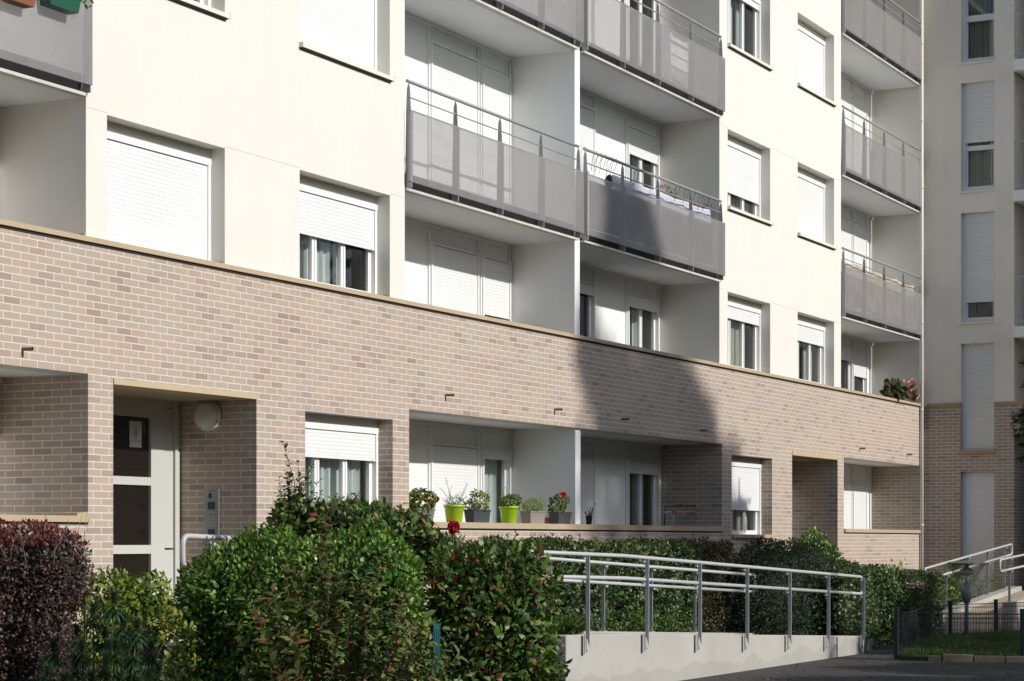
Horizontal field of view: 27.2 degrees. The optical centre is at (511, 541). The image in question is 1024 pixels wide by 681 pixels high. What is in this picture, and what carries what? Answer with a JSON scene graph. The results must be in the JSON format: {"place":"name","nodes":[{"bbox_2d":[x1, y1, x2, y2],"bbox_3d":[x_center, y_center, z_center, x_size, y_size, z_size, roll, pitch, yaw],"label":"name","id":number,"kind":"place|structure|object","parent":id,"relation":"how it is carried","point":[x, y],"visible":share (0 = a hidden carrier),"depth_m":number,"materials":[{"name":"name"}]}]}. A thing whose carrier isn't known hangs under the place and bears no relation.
{"place":"outdoors","nodes":[
{"label":"outdoors","id":0,"kind":"place"},
{"bbox_2d":[668,33,687,85],"bbox_3d":[2.648,-7.555,33.703,0.050,0.968,0.720,0,0,27],"label":"framed board","id":1,"kind":"object","parent":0,"point":[677,60],"visible":0.14,"depth_m":33.64,"materials":[{"name":"white plastic"}]},
{"bbox_2d":[681,642,1023,680],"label":"ground","id":2,"kind":"structure","parent":0,"point":[973,670],"depth_m":26.94,"materials":[{"name":"grey asphalt"}]},
{"bbox_2d":[71,631,757,649],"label":"ramp kerb","id":3,"kind":"structure","parent":2,"relation":"on","point":[170,643],"depth_m":27.81,"materials":[{"name":"concrete"}]},
{"bbox_2d":[535,556,755,631],"bbox_3d":[1.664,0.696,27.608,0.092,1.114,8.310,0,0,27],"label":"handrail","id":4,"kind":"object","parent":3,"relation":"on","point":[604,583],"visible":0.59,"depth_m":27.95,"materials":[{"name":"silver metal"}]},
{"bbox_2d":[0,0,923,640],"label":"apartment building","id":5,"kind":"structure","parent":2,"relation":"on","point":[358,248],"depth_m":27.69,"materials":[{"name":"brick"}]},
{"bbox_2d":[1,0,35,8],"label":"window box","id":6,"kind":"object","parent":5,"relation":"attached to","point":[24,4],"visible":1,"depth_m":18.81,"materials":[{"name":"ceramic"}]},
{"bbox_2d":[40,0,93,14],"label":"window box","id":7,"kind":"object","parent":5,"relation":"attached to","point":[69,7],"visible":1,"depth_m":19.31,"materials":[{"name":"green plastic"}]},
{"bbox_2d":[113,396,179,623],"bbox_3d":[-4.181,-0.320,21.774,0.100,2.380,2.392,0,0,27],"label":"entrance door","id":8,"kind":"structure","parent":5,"relation":"in","point":[146,479],"depth_m":22.38,"materials":[{"name":"white glass"}]},
{"bbox_2d":[129,421,141,447],"bbox_3d":[-3.953,-1.131,22.209,0.004,0.276,0.203,0,0,27],"label":"notice","id":9,"kind":"object","parent":8,"relation":"attached to","point":[135,433],"depth_m":22.21,"materials":[{"name":"paper"}]},
{"bbox_2d":[107,121,210,260],"bbox_3d":[-3.621,-3.478,21.158,0.112,1.204,1.939,0,0,27],"label":"window","id":10,"kind":"structure","parent":5,"relation":"in","point":[159,187],"depth_m":21.21,"materials":[{"name":"white plastic"}]},
{"bbox_2d":[173,0,230,19],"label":"window","id":11,"kind":"structure","parent":5,"relation":"in","point":[201,5],"depth_m":21.61,"materials":[{"name":"white plastic"}]},
{"bbox_2d":[300,175,377,293],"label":"window","id":12,"kind":"structure","parent":5,"relation":"in","point":[338,224],"depth_m":24.38,"materials":[{"name":"white plastic"}]},
{"bbox_2d":[305,413,378,508],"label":"window","id":13,"kind":"structure","parent":5,"relation":"in","point":[344,450],"depth_m":24.42,"materials":[{"name":"white plastic"}]},
{"bbox_2d":[299,0,394,81],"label":"window","id":14,"kind":"structure","parent":5,"relation":"in","point":[344,32],"depth_m":24.29,"materials":[{"name":"white plastic"}]},
{"bbox_2d":[409,487,439,520],"bbox_3d":[-1.124,-0.458,25.690,0.293,0.422,0.801,0,0,27],"label":"geranium planter","id":15,"kind":"object","parent":5,"relation":"on","point":[428,505],"visible":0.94,"depth_m":25.65,"materials":[{"name":"grey plastic"}]},
{"bbox_2d":[441,478,467,521],"bbox_3d":[-0.722,-0.521,26.451,0.272,0.549,0.750,0,0,27],"label":"lavender pot","id":16,"kind":"object","parent":5,"relation":"on","point":[453,511],"visible":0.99,"depth_m":26.36,"materials":[{"name":"plastic"}]},
{"bbox_2d":[430,242,479,314],"bbox_3d":[-0.794,-2.870,28.407,0.112,2.140,1.323,0,0,27],"label":"window","id":17,"kind":"structure","parent":5,"relation":"in","point":[454,272],"depth_m":28.37,"materials":[{"name":"white plastic"}]},
{"bbox_2d":[430,41,479,193],"bbox_3d":[-0.794,-5.520,28.407,0.112,2.140,1.323,0,0,27],"label":"window","id":18,"kind":"structure","parent":5,"relation":"in","point":[456,74],"depth_m":28.45,"materials":[{"name":"white plastic"}]},
{"bbox_2d":[430,443,479,521],"bbox_3d":[-0.794,-0.325,28.407,0.112,1.950,1.323,0,0,27],"label":"window","id":19,"kind":"structure","parent":5,"relation":"in","point":[460,465],"depth_m":28.32,"materials":[{"name":"white plastic"}]},
{"bbox_2d":[463,488,491,522],"bbox_3d":[-0.442,-0.469,27.004,0.266,0.446,0.554,0,0,23],"label":"herb planter","id":20,"kind":"object","parent":5,"relation":"on","point":[473,512],"visible":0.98,"depth_m":26.94,"materials":[{"name":"grey plastic"}]},
{"bbox_2d":[482,255,511,320],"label":"window","id":21,"kind":"structure","parent":5,"relation":"in","point":[496,273],"depth_m":29.45,"materials":[{"name":"white plastic"}]},
{"bbox_2d":[482,63,511,203],"bbox_3d":[-0.246,-5.520,29.465,0.112,2.140,0.838,0,0,27],"label":"window","id":22,"kind":"structure","parent":5,"relation":"in","point":[496,83],"depth_m":29.42,"materials":[{"name":"white plastic"}]},
{"bbox_2d":[482,447,511,522],"bbox_3d":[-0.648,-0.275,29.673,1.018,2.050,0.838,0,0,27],"label":"window","id":23,"kind":"structure","parent":5,"relation":"in","point":[496,463],"depth_m":29.76,"materials":[{"name":"white plastic"}]},
{"bbox_2d":[498,487,522,522],"bbox_3d":[-0.016,-0.492,27.741,0.326,0.492,0.411,0,0,-4],"label":"parsley pot","id":24,"kind":"object","parent":5,"relation":"on","point":[508,511],"visible":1,"depth_m":27.68,"materials":[{"name":"plastic"}]},
{"bbox_2d":[519,494,546,523],"bbox_3d":[0.290,-0.448,28.420,0.245,0.403,0.566,0,0,27],"label":"herb planter","id":25,"kind":"object","parent":5,"relation":"on","point":[533,516],"visible":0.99,"depth_m":28.31,"materials":[{"name":"beige plastic"}]},
{"bbox_2d":[545,517,549,523],"bbox_3d":[0.494,-0.291,29.026,0.103,0.090,0.103,0,0,27],"label":"terracotta pot","id":26,"kind":"object","parent":5,"relation":"on","point":[547,520],"visible":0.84,"depth_m":28.99,"materials":[{"name":"ceramic"}]},
{"bbox_2d":[548,491,571,523],"bbox_3d":[0.685,-0.474,29.140,0.284,0.455,0.570,0,0,27],"label":"geranium planter","id":27,"kind":"object","parent":5,"relation":"on","point":[559,516],"visible":1,"depth_m":29.00,"materials":[{"name":"grey plastic"}]},
{"bbox_2d":[580,280,595,337],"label":"window","id":28,"kind":"structure","parent":5,"relation":"in","point":[587,289],"depth_m":32.27,"materials":[{"name":"glass"}]},
{"bbox_2d":[580,104,595,230],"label":"window","id":29,"kind":"structure","parent":5,"relation":"in","point":[587,115],"depth_m":32.10,"materials":[{"name":"white plastic"}]},
{"bbox_2d":[580,456,595,524],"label":"window","id":30,"kind":"structure","parent":5,"relation":"in","point":[587,463],"depth_m":32.07,"materials":[{"name":"white plastic"}]},
{"bbox_2d":[584,503,595,523],"bbox_3d":[1.103,-0.401,29.950,0.107,0.309,0.324,0,0,27],"label":"dead plant pot","id":31,"kind":"object","parent":5,"relation":"on","point":[588,518],"visible":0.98,"depth_m":29.89,"materials":[{"name":"black plastic"}]},
{"bbox_2d":[589,0,593,43],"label":"window","id":32,"kind":"structure","parent":5,"relation":"in","point":[590,0],"depth_m":32.27,"materials":[{"name":"white plastic"}]},
{"bbox_2d":[605,174,611,186],"bbox_3d":[1.421,-5.268,30.891,0.146,0.200,0.150,0,0,27],"label":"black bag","id":33,"kind":"object","parent":5,"relation":"on","point":[608,177],"visible":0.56,"depth_m":30.84,"materials":[{"name":"plastic"}]},
{"bbox_2d":[627,0,656,72],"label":"window","id":34,"kind":"structure","parent":5,"relation":"in","point":[652,4],"depth_m":34.44,"materials":[{"name":"white plastic"}]},
{"bbox_2d":[627,292,659,350],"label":"window","id":35,"kind":"structure","parent":5,"relation":"in","point":[642,311],"depth_m":34.19,"materials":[{"name":"white plastic"}]},
{"bbox_2d":[627,125,659,248],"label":"window","id":36,"kind":"structure","parent":5,"relation":"in","point":[642,146],"depth_m":34.08,"materials":[{"name":"white plastic"}]},
{"bbox_2d":[627,460,659,525],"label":"window","id":37,"kind":"structure","parent":5,"relation":"in","point":[642,476],"depth_m":34.22,"materials":[{"name":"black glass"}]},
{"bbox_2d":[591,154,709,207],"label":"wire hooks","id":38,"kind":"object","parent":5,"relation":"attached to","point":[637,176],"visible":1,"depth_m":30.58,"materials":[{"name":"black metal"}]},
{"bbox_2d":[589,180,712,264],"bbox_3d":[2.076,-4.785,31.821,0.039,0.670,4.945,0,0,27],"label":"privacy cloth","id":39,"kind":"object","parent":5,"relation":"hanging from","point":[645,221],"visible":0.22,"depth_m":31.50,"materials":[{"name":"grey fabric"}]},
{"bbox_2d":[612,175,710,220],"bbox_3d":[2.327,-5.115,32.370,0.039,0.450,3.738,0,0,27],"label":"white sheet","id":40,"kind":"object","parent":5,"relation":"attached to","point":[663,196],"visible":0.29,"depth_m":32.27,"materials":[{"name":"fabric"}]},
{"bbox_2d":[659,184,685,200],"bbox_3d":[2.418,-5.397,32.786,0.248,0.303,1.050,0,0,27],"label":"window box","id":41,"kind":"object","parent":5,"relation":"attached to","point":[667,187],"visible":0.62,"depth_m":32.76,"materials":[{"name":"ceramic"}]},
{"bbox_2d":[662,504,696,525],"bbox_3d":[2.721,-0.359,33.813,0.040,0.495,1.537,0,0,27],"label":"clothes airer","id":42,"kind":"object","parent":5,"relation":"on","point":[673,512],"visible":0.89,"depth_m":33.65,"materials":[{"name":"grey metal"}]},
{"bbox_2d":[728,295,760,370],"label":"window","id":43,"kind":"structure","parent":5,"relation":"in","point":[744,316],"depth_m":35.84,"materials":[{"name":"white plastic"}]},
{"bbox_2d":[732,456,760,534],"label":"window","id":44,"kind":"structure","parent":5,"relation":"in","point":[746,471],"depth_m":35.80,"materials":[{"name":"white plastic"}]},
{"bbox_2d":[727,135,773,225],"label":"window","id":45,"kind":"structure","parent":5,"relation":"in","point":[744,160],"depth_m":35.67,"materials":[{"name":"white plastic"}]},
{"bbox_2d":[727,0,773,70],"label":"window","id":46,"kind":"structure","parent":5,"relation":"in","point":[744,16],"depth_m":36.21,"materials":[{"name":"white plastic"}]},
{"bbox_2d":[798,315,824,383],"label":"window","id":47,"kind":"structure","parent":5,"relation":"in","point":[811,332],"depth_m":38.90,"materials":[{"name":"white plastic"}]},
{"bbox_2d":[797,167,837,249],"bbox_3d":[5.413,-6.069,38.347,0.339,1.322,2.027,0,0,27],"label":"window","id":48,"kind":"structure","parent":5,"relation":"in","point":[811,188],"depth_m":38.58,"materials":[{"name":"white plastic"}]},
{"bbox_2d":[797,20,837,106],"bbox_3d":[5.413,-8.719,38.347,0.339,1.322,2.027,0,0,27],"label":"window","id":49,"kind":"structure","parent":5,"relation":"in","point":[811,44],"depth_m":38.58,"materials":[{"name":"white plastic"}]},
{"bbox_2d":[841,347,852,389],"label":"window","id":50,"kind":"structure","parent":5,"relation":"in","point":[846,353],"depth_m":43.28,"materials":[{"name":"white plastic"}]},
{"bbox_2d":[841,215,852,308],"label":"window","id":51,"kind":"structure","parent":5,"relation":"in","point":[846,223],"depth_m":43.04,"materials":[{"name":"white plastic"}]},
{"bbox_2d":[841,84,852,170],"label":"window","id":52,"kind":"structure","parent":5,"relation":"in","point":[846,93],"depth_m":43.04,"materials":[{"name":"white plastic"}]},
{"bbox_2d":[844,483,852,528],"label":"window","id":53,"kind":"structure","parent":5,"relation":"in","point":[848,487],"depth_m":43.09,"materials":[{"name":"white plastic"}]},
{"bbox_2d":[853,350,867,392],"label":"window","id":54,"kind":"structure","parent":5,"relation":"in","point":[859,358],"depth_m":43.97,"materials":[{"name":"white plastic"}]},
{"bbox_2d":[853,221,867,312],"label":"window","id":55,"kind":"structure","parent":5,"relation":"in","point":[859,230],"depth_m":43.73,"materials":[{"name":"white plastic"}]},
{"bbox_2d":[853,91,867,173],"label":"window","id":56,"kind":"structure","parent":5,"relation":"in","point":[859,102],"depth_m":43.68,"materials":[{"name":"white plastic"}]},
{"bbox_2d":[853,483,867,528],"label":"window","id":57,"kind":"structure","parent":5,"relation":"in","point":[859,490],"depth_m":43.74,"materials":[{"name":"white plastic"}]},
{"bbox_2d":[841,260,915,325],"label":"beige cloth","id":58,"kind":"object","parent":5,"relation":"hanging from","point":[877,275],"visible":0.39,"depth_m":41.62,"materials":[{"name":"beige fabric"}]},
{"bbox_2d":[879,377,919,402],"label":"begonia plant","id":59,"kind":"object","parent":5,"relation":"on","point":[898,389],"visible":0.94,"depth_m":42.92,"materials":[{"name":"green plant"}]},
{"bbox_2d":[70,639,872,680],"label":"ramp","id":60,"kind":"structure","parent":2,"relation":"on","point":[868,644],"depth_m":17.79,"materials":[{"name":"concrete"}]},
{"bbox_2d":[180,533,453,625],"bbox_3d":[-1.563,0.416,18.554,0.092,0.968,4.540,0,0,27],"label":"handrail","id":61,"kind":"object","parent":60,"relation":"on","point":[207,538],"visible":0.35,"depth_m":16.69,"materials":[{"name":"silver metal"}]},
{"bbox_2d":[547,612,614,634],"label":"grass tuft","id":62,"kind":"object","parent":60,"relation":"on","point":[565,628],"visible":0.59,"depth_m":23.90,"materials":[{"name":"green plant"}]},
{"bbox_2d":[555,633,863,680],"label":"ramp wall","id":63,"kind":"structure","parent":2,"relation":"on","point":[627,657],"depth_m":25.25,"materials":[{"name":"concrete"}]},
{"bbox_2d":[529,550,864,653],"bbox_3d":[2.641,0.829,26.287,0.076,1.512,11.059,0,0,27],"label":"handrail","id":64,"kind":"object","parent":63,"relation":"attached to","point":[700,583],"visible":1,"depth_m":25.54,"materials":[{"name":"grey metal"}]},
{"bbox_2d":[718,536,859,634],"bbox_3d":[4.461,0.788,32.951,1.414,1.767,4.546,0,0,27],"label":"domed shrub","id":65,"kind":"object","parent":2,"relation":"on","point":[768,611],"visible":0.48,"depth_m":31.45,"materials":[{"name":"green plant"}]},
{"bbox_2d":[801,559,909,646],"bbox_3d":[5.294,0.988,33.406,1.473,1.438,3.392,0,0,27],"label":"clipped hedge","id":66,"kind":"object","parent":2,"relation":"on","point":[846,614],"visible":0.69,"depth_m":32.81,"materials":[{"name":"green plant"}]},
{"bbox_2d":[700,652,1020,680],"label":"fallen leaves","id":67,"kind":"object","parent":2,"relation":"on","point":[874,669],"visible":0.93,"depth_m":26.64,"materials":[{"name":"brown plant"}]},
{"bbox_2d":[869,568,947,641],"bbox_3d":[6.457,1.058,35.722,1.366,1.235,2.243,0,0,27],"label":"clipped hedge","id":68,"kind":"object","parent":2,"relation":"on","point":[920,596],"visible":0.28,"depth_m":35.46,"materials":[{"name":"green plant"}]},
{"bbox_2d":[846,0,1023,604],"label":"apartment wing","id":69,"kind":"structure","parent":2,"relation":"on","point":[973,237],"depth_m":43.77,"materials":[{"name":"beige paint"}]},
{"bbox_2d":[959,81,995,193],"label":"window","id":70,"kind":"structure","parent":69,"relation":"in","point":[978,99],"depth_m":43.76,"materials":[{"name":"plastic"}]},
{"bbox_2d":[959,212,995,324],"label":"window","id":71,"kind":"structure","parent":69,"relation":"in","point":[978,229],"depth_m":43.73,"materials":[{"name":"plastic"}]},
{"bbox_2d":[959,0,995,64],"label":"window","id":72,"kind":"structure","parent":69,"relation":"in","point":[978,16],"depth_m":43.83,"materials":[{"name":"glass"}]},
{"bbox_2d":[962,472,993,601],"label":"window","id":73,"kind":"structure","parent":69,"relation":"in","point":[977,487],"depth_m":43.71,"materials":[{"name":"plastic"}]},
{"bbox_2d":[962,343,994,449],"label":"window","id":74,"kind":"structure","parent":69,"relation":"in","point":[978,360],"depth_m":43.71,"materials":[{"name":"plastic"}]},
{"bbox_2d":[939,542,969,608],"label":"leafy weed","id":75,"kind":"object","parent":2,"relation":"on","point":[949,587],"visible":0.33,"depth_m":40.36,"materials":[{"name":"green plant"}]},
{"bbox_2d":[900,653,1023,662],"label":"stone kerb","id":76,"kind":"structure","parent":2,"relation":"on","point":[969,658],"depth_m":29.04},
{"bbox_2d":[932,568,997,612],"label":"leafy weed","id":77,"kind":"object","parent":2,"relation":"on","point":[978,592],"visible":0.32,"depth_m":41.49,"materials":[{"name":"green plant"}]},
{"bbox_2d":[932,586,1021,633],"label":"ramp wall","id":78,"kind":"structure","parent":2,"relation":"on","point":[995,594],"depth_m":40.95,"materials":[{"name":"concrete"}]},
{"bbox_2d":[924,543,1012,604],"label":"handrail","id":79,"kind":"object","parent":78,"relation":"on","point":[987,561],"visible":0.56,"depth_m":41.39,"materials":[{"name":"silver metal"}]},
{"bbox_2d":[952,591,1023,633],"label":"ramp","id":80,"kind":"structure","parent":2,"relation":"on","point":[1018,594],"depth_m":38.24,"materials":[{"name":"beige concrete"}]},
{"bbox_2d":[1002,596,1023,630],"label":"ramp wall","id":81,"kind":"structure","parent":2,"relation":"on","point":[1020,599],"depth_m":38.34,"materials":[{"name":"concrete"}]},
{"bbox_2d":[999,554,1023,600],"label":"handrail","id":82,"kind":"object","parent":81,"relation":"on","point":[1009,569],"visible":1,"depth_m":38.54,"materials":[{"name":"silver metal"}]},
{"bbox_2d":[898,628,1019,656],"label":"grass","id":83,"kind":"structure","parent":0,"point":[931,645],"depth_m":31.88,"materials":[{"name":"green plant"}]},
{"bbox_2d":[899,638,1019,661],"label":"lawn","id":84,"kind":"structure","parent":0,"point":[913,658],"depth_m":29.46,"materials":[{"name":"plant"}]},
{"bbox_2d":[894,607,1023,658],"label":"garden fence","id":85,"kind":"object","parent":84,"relation":"on","point":[896,631],"visible":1,"depth_m":29.17,"materials":[{"name":"black metal"}]},
{"bbox_2d":[904,599,1023,646],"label":"garden fence","id":86,"kind":"object","parent":84,"relation":"on","point":[948,608],"visible":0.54,"depth_m":35.69,"materials":[{"name":"black metal"}]},
{"bbox_2d":[947,561,986,635],"bbox_3d":[7.592,0.986,35.308,0.656,1.329,0.656,0,0,27],"label":"garden lamp","id":87,"kind":"object","parent":84,"relation":"on","point":[966,590],"visible":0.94,"depth_m":35.24,"materials":[{"name":"metal"}]},
{"bbox_2d":[1010,346,1023,466],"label":"conifer tree","id":88,"kind":"object","parent":84,"relation":"on","point":[1014,419],"visible":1,"depth_m":33.10,"materials":[{"name":"green plant"}]},
{"label":"planting bed","id":89,"kind":"structure","parent":0,"visible":0},
{"bbox_2d":[0,511,94,680],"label":"barberry hedge","id":90,"kind":"object","parent":89,"relation":"on","point":[44,579],"visible":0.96,"depth_m":12.38,"materials":[{"name":"purple plant"}]},
{"bbox_2d":[29,589,170,680],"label":"spurge plant","id":91,"kind":"object","parent":89,"relation":"on","point":[132,664],"visible":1,"depth_m":11.69,"materials":[{"name":"green plant"}]},
{"bbox_2d":[68,563,198,680],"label":"golden shrub","id":92,"kind":"object","parent":89,"relation":"on","point":[150,608],"visible":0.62,"depth_m":13.49,"materials":[{"name":"green plant"}]},
{"bbox_2d":[162,518,445,680],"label":"laurel bush","id":93,"kind":"object","parent":89,"relation":"on","point":[219,581],"visible":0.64,"depth_m":13.93,"materials":[{"name":"green plant"}]},
{"bbox_2d":[228,512,468,680],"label":"loose shrub","id":94,"kind":"object","parent":89,"relation":"on","point":[351,670],"visible":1,"depth_m":12.77,"materials":[{"name":"green plant"}]},
{"bbox_2d":[266,440,468,605],"bbox_3d":[-1.173,0.428,16.575,1.504,2.452,1.314,0,0,27],"label":"tall photinia bush","id":95,"kind":"object","parent":89,"relation":"on","point":[422,538],"visible":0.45,"depth_m":16.49,"materials":[{"name":"green plant"}]},
{"bbox_2d":[428,623,440,675],"bbox_3d":[-0.515,1.095,14.000,0.050,1.110,0.100,0,0,27],"label":"metal post","id":96,"kind":"object","parent":89,"relation":"on","point":[434,630],"visible":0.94,"depth_m":13.97,"materials":[{"name":"teal metal"}]},
{"bbox_2d":[447,520,459,552],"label":"red rose","id":97,"kind":"object","parent":89,"relation":"on","point":[454,524],"visible":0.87,"depth_m":16.38,"materials":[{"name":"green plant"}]},
{"bbox_2d":[413,536,572,680],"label":"photinia bush","id":98,"kind":"object","parent":89,"relation":"on","point":[493,614],"visible":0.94,"depth_m":14.40,"materials":[{"name":"green plant"}]},
{"label":"planting bed","id":99,"kind":"structure","parent":0,"visible":0},
{"bbox_2d":[467,531,704,631],"bbox_3d":[1.083,0.784,28.231,1.251,1.848,5.771,0,0,27],"label":"clipped hedge","id":100,"kind":"object","parent":99,"relation":"on","point":[670,602],"visible":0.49,"depth_m":28.24,"materials":[{"name":"green plant"}]},
{"bbox_2d":[606,600,682,631],"bbox_3d":[1.742,1.222,28.246,0.394,0.914,2.764,0,0,27],"label":"green plant","id":101,"kind":"object","parent":99,"relation":"on","point":[642,620],"visible":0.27,"depth_m":28.10,"materials":[{"name":"green plant"}]},
{"bbox_2d":[662,534,736,632],"bbox_3d":[2.652,0.777,31.292,1.194,1.807,1.670,0,0,27],"label":"clipped hedge","id":102,"kind":"object","parent":99,"relation":"on","point":[712,611],"visible":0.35,"depth_m":31.11,"materials":[{"name":"green plant"}]},
{"bbox_2d":[790,527,844,565],"bbox_3d":[5.178,0.693,35.950,0.924,1.924,1.745,0,0,27],"label":"round shrub","id":103,"kind":"object","parent":99,"relation":"on","point":[828,550],"visible":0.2,"depth_m":35.71,"materials":[{"name":"green plant"}]},
{"bbox_2d":[889,558,907,584],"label":"wall plant","id":104,"kind":"object","parent":99,"relation":"on","point":[898,567],"depth_m":40.84,"materials":[{"name":"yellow plant"}]}
]}

